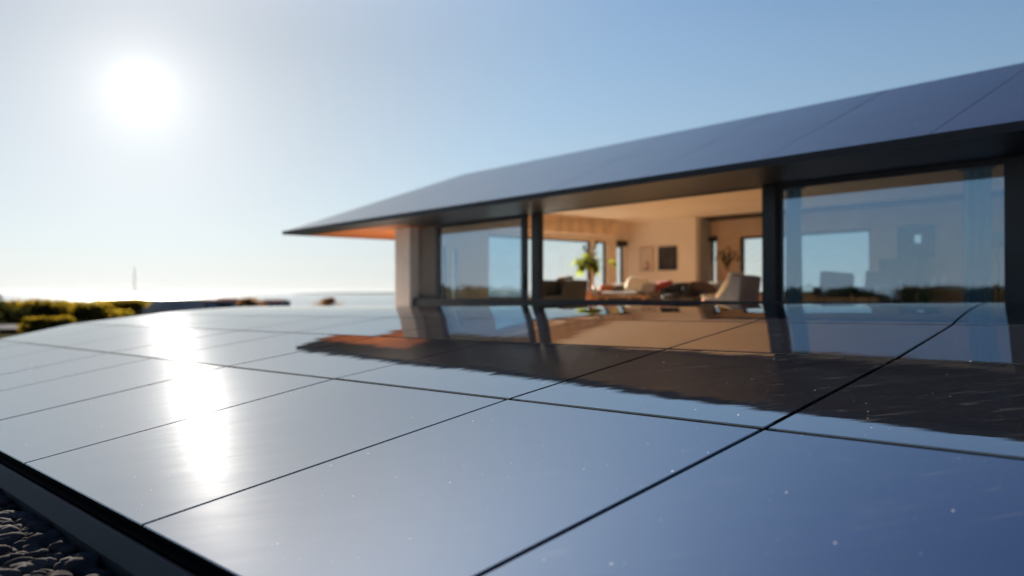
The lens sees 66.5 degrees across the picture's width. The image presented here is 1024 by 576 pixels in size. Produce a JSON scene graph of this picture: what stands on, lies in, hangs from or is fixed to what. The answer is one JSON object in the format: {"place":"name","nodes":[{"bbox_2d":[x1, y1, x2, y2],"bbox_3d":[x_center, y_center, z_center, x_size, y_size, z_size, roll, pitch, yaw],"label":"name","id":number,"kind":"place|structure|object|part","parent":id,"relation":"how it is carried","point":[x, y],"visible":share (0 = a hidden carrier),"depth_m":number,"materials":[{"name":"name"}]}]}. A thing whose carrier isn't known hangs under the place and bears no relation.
{"place":"outdoors","nodes":[
{"label":"outdoors","id":0,"kind":"place"},
{"bbox_2d":[0,324,25,328],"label":"road","id":1,"kind":"structure","parent":0,"point":[8,326],"depth_m":45.37,"materials":[{"name":"grey asphalt"}]},
{"bbox_2d":[0,320,98,338],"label":"ground","id":2,"kind":"structure","parent":0,"point":[5,333],"depth_m":45.14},
{"bbox_2d":[0,299,29,322],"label":"bush","id":3,"kind":"object","parent":2,"relation":"on","point":[10,305],"visible":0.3,"depth_m":55.95,"materials":[{"name":"green plant"}]},
{"bbox_2d":[0,296,39,323],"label":"bush","id":4,"kind":"object","parent":2,"relation":"on","point":[13,312],"visible":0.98,"depth_m":51.79,"materials":[{"name":"green plant"}]},
{"bbox_2d":[1,298,88,322],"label":"bush","id":5,"kind":"object","parent":2,"relation":"on","point":[49,308],"visible":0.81,"depth_m":55.90,"materials":[{"name":"green plant"}]},
{"bbox_2d":[16,315,75,333],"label":"bush","id":6,"kind":"object","parent":2,"relation":"on","point":[34,324],"visible":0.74,"depth_m":40.49,"materials":[{"name":"green plant"}]},
{"bbox_2d":[61,299,133,321],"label":"bush","id":7,"kind":"object","parent":2,"relation":"on","point":[101,310],"visible":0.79,"depth_m":59.29,"materials":[{"name":"green plant"}]},
{"bbox_2d":[86,296,152,318],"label":"bush","id":8,"kind":"object","parent":2,"relation":"on","point":[136,305],"visible":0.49,"depth_m":65.24,"materials":[{"name":"green plant"}]},
{"bbox_2d":[109,298,135,318],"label":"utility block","id":9,"kind":"structure","parent":2,"relation":"on","point":[124,302],"depth_m":66.91,"materials":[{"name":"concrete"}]},
{"bbox_2d":[134,264,134,297],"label":"mast","id":10,"kind":"object","parent":2,"relation":"on","point":[134,280],"visible":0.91,"depth_m":109.96,"materials":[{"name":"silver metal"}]},
{"bbox_2d":[138,299,204,314],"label":"garden wall","id":11,"kind":"structure","parent":2,"relation":"on","point":[156,306],"depth_m":69.99,"materials":[{"name":"concrete"}]},
{"bbox_2d":[205,299,218,308],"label":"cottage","id":12,"kind":"structure","parent":2,"relation":"on","point":[210,303],"depth_m":101.80,"materials":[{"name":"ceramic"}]},
{"bbox_2d":[214,298,244,307],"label":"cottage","id":13,"kind":"structure","parent":2,"relation":"on","point":[226,302],"depth_m":104.02,"materials":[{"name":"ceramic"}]},
{"bbox_2d":[236,296,264,306],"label":"bush","id":14,"kind":"object","parent":2,"relation":"on","point":[248,302],"visible":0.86,"depth_m":91.73,"materials":[{"name":"green plant"}]},
{"bbox_2d":[260,299,289,305],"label":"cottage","id":15,"kind":"structure","parent":2,"relation":"on","point":[275,302],"depth_m":126.01,"materials":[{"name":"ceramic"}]},
{"bbox_2d":[314,297,344,305],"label":"bush","id":16,"kind":"object","parent":2,"relation":"on","point":[325,301],"visible":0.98,"depth_m":119.98,"materials":[{"name":"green plant"}]},
{"bbox_2d":[282,63,1023,305],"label":"house","id":17,"kind":"structure","parent":2,"relation":"on","point":[883,167],"depth_m":17.38,"materials":[{"name":"metal"}]},
{"bbox_2d":[443,246,445,297],"bbox_3d":[-1.897,-0.434,21.428,0.120,1.450,0.080,0,0,-39],"label":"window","id":18,"kind":"structure","parent":17,"relation":"in","point":[444,247],"depth_m":21.45,"materials":[{"name":"glass"}]},
{"bbox_2d":[453,249,455,297],"bbox_3d":[-1.635,-0.393,21.642,0.160,1.370,0.080,0,0,-39],"label":"window","id":19,"kind":"structure","parent":17,"relation":"in","point":[453,249],"depth_m":21.67,"materials":[{"name":"glass"}]},
{"bbox_2d":[436,215,527,298],"bbox_3d":[-0.873,-0.548,19.909,0.110,2.318,3.826,0,0,-39],"label":"sliding door","id":20,"kind":"structure","parent":17,"relation":"in","point":[524,219],"depth_m":19.01,"materials":[{"name":"metal"}]},
{"bbox_2d":[489,235,589,297],"bbox_3d":[0.869,-0.605,23.707,4.150,1.820,0.080,0,0,-39],"label":"window","id":21,"kind":"structure","parent":17,"relation":"in","point":[588,242],"depth_m":23.84,"materials":[{"name":"metal"}]},
{"bbox_2d":[543,280,587,299],"bbox_3d":[1.345,0.209,21.184,0.820,0.860,1.234,0,0,-39],"label":"armchair","id":22,"kind":"object","parent":17,"relation":"on","point":[569,289],"visible":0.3,"depth_m":20.88,"materials":[{"name":"brown fabric"}]},
{"bbox_2d":[556,276,573,281],"bbox_3d":[1.442,-0.246,21.245,0.300,0.174,0.531,0,0,-39],"label":"throw pillow","id":23,"kind":"object","parent":22,"relation":"on","point":[561,279],"visible":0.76,"depth_m":21.12,"materials":[{"name":"beige fabric"}]},
{"bbox_2d":[570,240,616,299],"bbox_3d":[2.303,-0.344,22.162,1.454,1.978,0.878,0,0,15],"label":"potted plant","id":24,"kind":"object","parent":17,"relation":"on","point":[588,263],"visible":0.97,"depth_m":22.09,"materials":[{"name":"green plant"}]},
{"bbox_2d":[594,241,605,283],"bbox_3d":[2.799,-0.594,25.300,0.590,1.820,0.080,0,0,-39],"label":"window","id":25,"kind":"structure","parent":17,"relation":"in","point":[604,243],"depth_m":25.45,"materials":[{"name":"metal"}]},
{"bbox_2d":[586,295,649,299],"bbox_3d":[2.613,0.407,19.313,0.700,0.442,1.500,0,0,-39],"label":"coffee table","id":26,"kind":"object","parent":17,"relation":"on","point":[607,296],"visible":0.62,"depth_m":19.27,"materials":[{"name":"brown wood"}]},
{"bbox_2d":[591,286,597,294],"bbox_3d":[2.093,0.075,19.789,0.170,0.230,0.170,0,0,-39],"label":"vase","id":27,"kind":"object","parent":26,"relation":"on","point":[594,291],"visible":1,"depth_m":19.73,"materials":[{"name":"white ceramic"}]},
{"bbox_2d":[617,246,622,283],"bbox_3d":[3.520,-0.535,25.891,0.360,1.710,0.080,0,0,-39],"label":"window","id":28,"kind":"structure","parent":17,"relation":"in","point":[621,247],"depth_m":25.97,"materials":[{"name":"metal"}]},
{"bbox_2d":[640,247,653,271],"bbox_3d":[4.366,-0.932,25.277,0.030,0.787,0.566,0,0,-39],"label":"framed picture","id":29,"kind":"object","parent":17,"relation":"attached to","point":[646,258],"visible":1,"depth_m":25.28,"materials":[{"name":"paper"}]},
{"bbox_2d":[591,282,722,299],"bbox_3d":[3.910,0.250,21.361,0.994,0.780,4.240,0,0,-39],"label":"sofa","id":30,"kind":"object","parent":17,"relation":"on","point":[656,295],"visible":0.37,"depth_m":21.36,"materials":[{"name":"beige fabric"}]},
{"bbox_2d":[599,284,614,291],"bbox_3d":[2.739,0.092,22.547,0.245,0.407,0.621,0,0,-39],"label":"cushion","id":31,"kind":"object","parent":30,"relation":"on","point":[605,287],"visible":0.47,"depth_m":22.50,"materials":[{"name":"orange fabric"}]},
{"bbox_2d":[613,285,624,290],"bbox_3d":[3.052,0.108,22.162,0.247,0.410,0.503,0,0,-39],"label":"cushion","id":32,"kind":"object","parent":30,"relation":"on","point":[618,287],"visible":0.42,"depth_m":22.10,"materials":[{"name":"beige fabric"}]},
{"bbox_2d":[624,277,646,291],"bbox_3d":[3.431,-0.013,21.707,0.271,0.606,0.772,0,0,-39],"label":"cushion","id":33,"kind":"object","parent":30,"relation":"on","point":[634,283],"visible":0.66,"depth_m":21.64,"materials":[{"name":"beige fabric"}]},
{"bbox_2d":[641,282,655,293],"bbox_3d":[3.741,0.072,21.326,0.262,0.453,0.618,0,0,-39],"label":"cushion","id":34,"kind":"object","parent":30,"relation":"on","point":[646,288],"visible":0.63,"depth_m":21.25,"materials":[{"name":"grey fabric"}]},
{"bbox_2d":[654,280,672,291],"bbox_3d":[4.053,0.034,20.948,0.273,0.497,0.635,0,0,-39],"label":"cushion","id":35,"kind":"object","parent":30,"relation":"on","point":[660,284],"visible":0.45,"depth_m":20.91,"materials":[{"name":"red fabric"}]},
{"bbox_2d":[658,246,676,269],"bbox_3d":[4.904,-0.938,24.617,0.041,0.746,0.715,0,0,-40],"label":"framed picture","id":36,"kind":"object","parent":17,"relation":"attached to","point":[667,257],"visible":1,"depth_m":24.62,"materials":[{"name":"black"}]},
{"bbox_2d":[660,282,692,299],"bbox_3d":[3.942,0.245,18.691,0.741,0.764,0.795,0,0,-39],"label":"tub chair","id":37,"kind":"object","parent":17,"relation":"on","point":[676,291],"visible":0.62,"depth_m":18.61,"materials":[{"name":"brown fabric"}]},
{"bbox_2d":[677,281,716,300],"bbox_3d":[4.277,0.229,18.682,0.964,0.787,0.970,0,0,-39],"label":"chaise","id":38,"kind":"object","parent":17,"relation":"on","point":[700,289],"visible":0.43,"depth_m":18.51,"materials":[{"name":"beige fabric"}]},
{"bbox_2d":[712,241,715,281],"bbox_3d":[6.323,-0.676,24.267,0.080,1.570,0.214,0,0,-39],"label":"window","id":39,"kind":"structure","parent":17,"relation":"in","point":[713,241],"depth_m":24.31,"materials":[{"name":"metal"}]},
{"bbox_2d":[700,271,760,300],"bbox_3d":[4.533,0.126,16.473,0.772,0.971,1.185,0,0,-39],"label":"lounge chair","id":40,"kind":"object","parent":17,"relation":"on","point":[738,286],"visible":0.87,"depth_m":16.05,"materials":[{"name":"beige fabric"}]},
{"bbox_2d":[784,187,804,301],"bbox_3d":[4.860,-0.577,13.479,0.103,2.290,0.414,0,0,-39],"label":"curtain","id":41,"kind":"object","parent":17,"relation":"hanging from","point":[793,248],"visible":0.81,"depth_m":13.50,"materials":[{"name":"fabric"}]},
{"bbox_2d":[741,229,869,293],"bbox_3d":[8.191,-0.686,22.000,0.080,1.720,3.962,0,0,-39],"label":"window","id":42,"kind":"structure","parent":17,"relation":"in","point":[859,230],"depth_m":21.85,"materials":[{"name":"metal"}]},
{"bbox_2d":[813,271,853,301],"bbox_3d":[7.865,0.098,19.091,0.829,1.059,0.660,0,0,36],"label":"armchair","id":43,"kind":"object","parent":17,"relation":"on","point":[836,284],"visible":0.78,"depth_m":19.18,"materials":[{"name":"grey fabric"}]},
{"bbox_2d":[852,270,896,301],"bbox_3d":[8.674,0.095,18.736,0.660,1.059,0.829,0,0,-31],"label":"armchair","id":44,"kind":"object","parent":17,"relation":"on","point":[879,284],"visible":0.87,"depth_m":18.73,"materials":[{"name":"grey fabric"}]},
{"bbox_2d":[781,159,1006,302],"bbox_3d":[5.691,-0.600,11.984,0.060,2.318,3.426,0,0,-39],"label":"sliding door","id":45,"kind":"structure","parent":17,"relation":"in","point":[1000,161],"depth_m":11.84,"materials":[{"name":"metal"}]},
{"bbox_2d":[912,233,920,243],"bbox_3d":[10.195,-1.232,19.574,0.080,0.260,0.262,0,0,-39],"label":"window","id":46,"kind":"structure","parent":17,"relation":"in","point":[913,235],"depth_m":19.63,"materials":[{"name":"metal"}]},
{"bbox_2d":[893,286,1004,302],"bbox_3d":[8.314,0.287,14.754,0.900,0.620,1.800,0,0,-39],"label":"dining table","id":47,"kind":"object","parent":17,"relation":"on","point":[916,294],"visible":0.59,"depth_m":14.81,"materials":[{"name":"brown wood"}]},
{"bbox_2d":[931,276,937,286],"bbox_3d":[8.092,-0.122,14.948,0.110,0.200,0.110,0,0,-39],"label":"vase","id":48,"kind":"object","parent":47,"relation":"on","point":[934,282],"visible":1,"depth_m":14.91,"materials":[{"name":"white ceramic"}]},
{"bbox_2d":[940,273,946,286],"bbox_3d":[8.195,-0.158,14.823,0.110,0.270,0.110,0,0,-39],"label":"vase","id":49,"kind":"object","parent":47,"relation":"on","point":[943,281],"visible":1,"depth_m":14.79,"materials":[{"name":"white ceramic"}]},
{"bbox_2d":[958,166,995,302],"bbox_3d":[6.702,-0.591,11.244,0.103,2.290,0.478,0,0,-39],"label":"curtain","id":50,"kind":"object","parent":17,"relation":"hanging from","point":[977,281],"visible":0.81,"depth_m":11.21,"materials":[{"name":"fabric"}]},
{"bbox_2d":[992,232,1003,302],"bbox_3d":[7.365,-0.133,11.820,0.320,1.420,0.320,0,0,-39],"label":"floor lamp","id":51,"kind":"object","parent":17,"relation":"on","point":[997,239],"visible":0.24,"depth_m":11.73,"materials":[{"name":"metal"}]},
{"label":"sloping roof base","id":52,"kind":"object","parent":2,"relation":"on","visible":0},
{"bbox_2d":[0,454,225,575],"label":"mounting deck","id":53,"kind":"structure","parent":52,"relation":"on","point":[179,558],"depth_m":4.29,"materials":[{"name":"black metal"}]},
{"bbox_2d":[0,343,59,358],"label":"solar panel","id":54,"kind":"object","parent":53,"relation":"on","point":[15,350],"visible":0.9,"depth_m":13.51,"materials":[{"name":"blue glass"}]},
{"bbox_2d":[0,348,104,374],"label":"solar panel","id":55,"kind":"object","parent":53,"relation":"on","point":[32,360],"visible":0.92,"depth_m":11.79,"materials":[{"name":"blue glass"}]},
{"bbox_2d":[0,324,114,343],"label":"solar panel","id":56,"kind":"object","parent":53,"relation":"on","point":[51,333],"visible":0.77,"depth_m":16.71,"materials":[{"name":"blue glass"}]},
{"bbox_2d":[0,353,150,390],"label":"solar panel","id":57,"kind":"object","parent":53,"relation":"on","point":[51,372],"visible":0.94,"depth_m":10.32,"materials":[{"name":"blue glass"}]},
{"bbox_2d":[28,325,163,347],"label":"solar panel","id":58,"kind":"object","parent":53,"relation":"on","point":[90,336],"visible":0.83,"depth_m":14.88,"materials":[{"name":"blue glass"}]},
{"bbox_2d":[0,358,222,419],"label":"solar panel","id":59,"kind":"object","parent":53,"relation":"on","point":[32,398],"visible":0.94,"depth_m":8.75,"materials":[{"name":"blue glass"}]},
{"bbox_2d":[75,314,192,324],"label":"solar panel","id":60,"kind":"object","parent":53,"relation":"on","point":[133,319],"visible":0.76,"depth_m":18.82,"materials":[{"name":"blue glass"}]},
{"bbox_2d":[64,328,235,353],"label":"solar panel","id":61,"kind":"object","parent":53,"relation":"on","point":[144,339],"visible":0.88,"depth_m":13.02,"materials":[{"name":"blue glass"}]},
{"bbox_2d":[0,367,330,468],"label":"solar panel","id":62,"kind":"object","parent":53,"relation":"on","point":[30,437],"visible":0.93,"depth_m":7.02,"materials":[{"name":"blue glass"}]},
{"bbox_2d":[118,315,249,327],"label":"solar panel","id":63,"kind":"object","parent":53,"relation":"on","point":[179,321],"visible":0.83,"depth_m":16.71,"materials":[{"name":"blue glass"}]},
{"bbox_2d":[111,331,288,358],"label":"solar panel","id":64,"kind":"object","parent":53,"relation":"on","point":[171,348],"visible":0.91,"depth_m":11.54,"materials":[{"name":"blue glass"}]},
{"bbox_2d":[157,306,298,314],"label":"solar panel","id":65,"kind":"object","parent":53,"relation":"on","point":[200,311],"visible":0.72,"depth_m":20.53,"materials":[{"name":"blue glass"}]},
{"bbox_2d":[171,316,326,330],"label":"solar panel","id":66,"kind":"object","parent":53,"relation":"on","point":[244,323],"visible":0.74,"depth_m":14.62,"materials":[{"name":"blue glass"}]},
{"bbox_2d":[25,380,504,532],"bbox_3d":[-1.785,1.063,5.625,2.645,0.520,2.253,0,0,-40],"label":"solar panel","id":67,"kind":"object","parent":53,"relation":"on","point":[139,480],"visible":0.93,"depth_m":5.35,"materials":[{"name":"black glass"}]},
{"bbox_2d":[156,333,373,367],"bbox_3d":[-3.258,0.806,10.281,2.153,0.341,2.000,0,-1,45],"label":"solar panel","id":68,"kind":"object","parent":53,"relation":"on","point":[228,355],"visible":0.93,"depth_m":10.13,"materials":[{"name":"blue glass"}]},
{"bbox_2d":[201,306,355,315],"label":"solar panel","id":69,"kind":"object","parent":53,"relation":"on","point":[255,312],"visible":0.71,"depth_m":18.43,"materials":[{"name":"blue glass"}]},
{"bbox_2d":[242,317,386,332],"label":"solar panel","id":70,"kind":"object","parent":53,"relation":"on","point":[294,327],"visible":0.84,"depth_m":13.00,"materials":[{"name":"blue glass"}]},
{"bbox_2d":[258,305,454,316],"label":"solar panel","id":71,"kind":"object","parent":53,"relation":"on","point":[331,312],"visible":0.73,"depth_m":16.34,"materials":[{"name":"blue glass"}]},
{"bbox_2d":[230,337,488,379],"bbox_3d":[-1.709,0.767,8.735,2.203,0.339,2.000,0,-1,45],"label":"solar panel","id":72,"kind":"object","parent":53,"relation":"on","point":[334,362],"visible":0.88,"depth_m":8.57,"materials":[{"name":"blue glass"}]},
{"bbox_2d":[295,318,469,336],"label":"solar panel","id":73,"kind":"object","parent":53,"relation":"on","point":[379,327],"visible":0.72,"depth_m":11.60,"materials":[{"name":"blue glass"}]},
{"bbox_2d":[334,305,501,317],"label":"solar panel","id":74,"kind":"object","parent":53,"relation":"on","point":[393,312],"visible":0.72,"depth_m":14.68,"materials":[{"name":"blue glass"}]},
{"bbox_2d":[143,400,759,575],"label":"solar panel","id":75,"kind":"object","parent":53,"relation":"on","point":[485,491],"visible":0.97,"depth_m":3.90,"materials":[{"name":"blue glass"}]},
{"bbox_2d":[379,319,587,341],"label":"solar panel","id":76,"kind":"object","parent":53,"relation":"on","point":[489,330],"visible":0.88,"depth_m":10.03,"materials":[{"name":"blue glass"}]},
{"bbox_2d":[390,305,576,318],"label":"solar panel","id":77,"kind":"object","parent":53,"relation":"on","point":[472,312],"visible":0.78,"depth_m":13.24,"materials":[{"name":"blue glass"}]},
{"bbox_2d":[338,342,663,400],"bbox_3d":[-0.117,0.723,7.145,2.276,0.339,2.000,0,-1,45],"label":"solar panel","id":78,"kind":"object","parent":53,"relation":"on","point":[505,371],"visible":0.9,"depth_m":6.93,"materials":[{"name":"black glass"}]},
{"bbox_2d":[476,304,693,319],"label":"solar panel","id":79,"kind":"object","parent":53,"relation":"on","point":[584,312],"visible":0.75,"depth_m":11.69,"materials":[{"name":"black glass"}]},
{"bbox_2d":[495,320,750,349],"bbox_3d":[1.209,0.511,8.595,2.413,0.271,1.846,0,-1,45],"label":"solar panel","id":80,"kind":"object","parent":53,"relation":"on","point":[665,335],"visible":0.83,"depth_m":8.42,"materials":[{"name":"black glass"}]},
{"bbox_2d":[512,349,892,434],"bbox_3d":[1.386,0.685,5.644,1.939,0.335,2.013,0,-1,45],"label":"solar panel","id":81,"kind":"object","parent":53,"relation":"on","point":[761,392],"visible":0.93,"depth_m":5.42,"materials":[{"name":"black glass"}]},
{"bbox_2d":[592,304,824,322],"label":"solar panel","id":82,"kind":"object","parent":53,"relation":"on","point":[752,313],"visible":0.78,"depth_m":10.07,"materials":[{"name":"black glass"}]},
{"bbox_2d":[484,430,1023,575],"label":"solar panel","id":83,"kind":"object","parent":53,"relation":"on","point":[768,503],"visible":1,"depth_m":3.09,"materials":[{"name":"blue glass"}]},
{"bbox_2d":[670,322,949,362],"bbox_3d":[2.713,0.470,7.094,2.090,0.267,1.846,0,-1,45],"label":"solar panel","id":84,"kind":"object","parent":53,"relation":"on","point":[894,342],"visible":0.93,"depth_m":6.90,"materials":[{"name":"black glass"}]},
{"bbox_2d":[756,303,985,328],"bbox_3d":[4.461,0.312,9.398,1.915,0.245,4.175,0,0,36],"label":"solar panel","id":85,"kind":"object","parent":53,"relation":"on","point":[951,314],"visible":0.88,"depth_m":8.54,"materials":[{"name":"black glass"}]},
{"bbox_2d":[769,359,1023,460],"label":"solar panel","id":86,"kind":"object","parent":53,"relation":"on","point":[967,408],"visible":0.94,"depth_m":4.30,"materials":[{"name":"black glass"}]},
{"bbox_2d":[900,325,1023,364],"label":"solar panel","id":87,"kind":"object","parent":53,"relation":"on","point":[982,344],"visible":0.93,"depth_m":5.94,"materials":[{"name":"black glass"}]},
{"bbox_2d":[954,303,1023,325],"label":"solar panel","id":88,"kind":"object","parent":53,"relation":"on","point":[1002,314],"visible":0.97,"depth_m":7.58,"materials":[{"name":"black glass"}]},
{"bbox_2d":[0,488,114,575],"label":"gravel","id":89,"kind":"structure","parent":0,"point":[31,544],"depth_m":4.25,"materials":[{"name":"grey gravel"}]},
{"bbox_2d":[0,294,530,305],"bbox_3d":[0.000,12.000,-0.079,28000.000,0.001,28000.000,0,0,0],"label":"sea","id":90,"kind":"structure","parent":0,"point":[349,299],"depth_m":2138.75,"materials":[{"name":"blue liquid"}]},
{"bbox_2d":[298,292,530,293],"bbox_3d":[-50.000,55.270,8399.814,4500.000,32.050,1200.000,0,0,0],"label":"sea","id":91,"kind":"structure","parent":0,"point":[394,293],"depth_m":8037.70,"materials":[{"name":"blue liquid"}]},
{"bbox_2d":[0,0,1023,293],"label":"sky","id":92,"kind":"structure","parent":0,"point":[178,141],"materials":[{"name":"blue"}]},
{"bbox_2d":[711,246,739,280],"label":"dried flowers","id":93,"kind":"object","parent":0,"point":[727,262],"visible":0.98,"depth_m":23.06,"materials":[{"name":"brown plant"}]},
{"bbox_2d":[879,258,928,302],"bbox_3d":[9.718,-0.053,19.394,0.535,1.360,0.993,0,0,-39],"label":"desk","id":94,"kind":"object","parent":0,"point":[911,272],"visible":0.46,"depth_m":19.09,"materials":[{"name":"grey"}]},
{"bbox_3d":[9.365,-0.073,19.430,0.033,1.200,0.456,0,0,-39],"label":"door","id":95,"kind":"part","parent":94,"relation":"part of","materials":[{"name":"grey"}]},
{"bbox_3d":[9.683,-0.075,19.039,0.033,1.200,0.456,0,0,-39],"label":"door","id":96,"kind":"part","parent":94,"relation":"part of","materials":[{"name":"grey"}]},
{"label":"gravel bed","id":97,"kind":"structure","parent":0,"visible":0},
{"bbox_2d":[0,463,195,575],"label":"metal edging","id":98,"kind":"object","parent":97,"relation":"on","point":[118,553],"depth_m":4.36,"materials":[{"name":"grey metal"}]}
]}

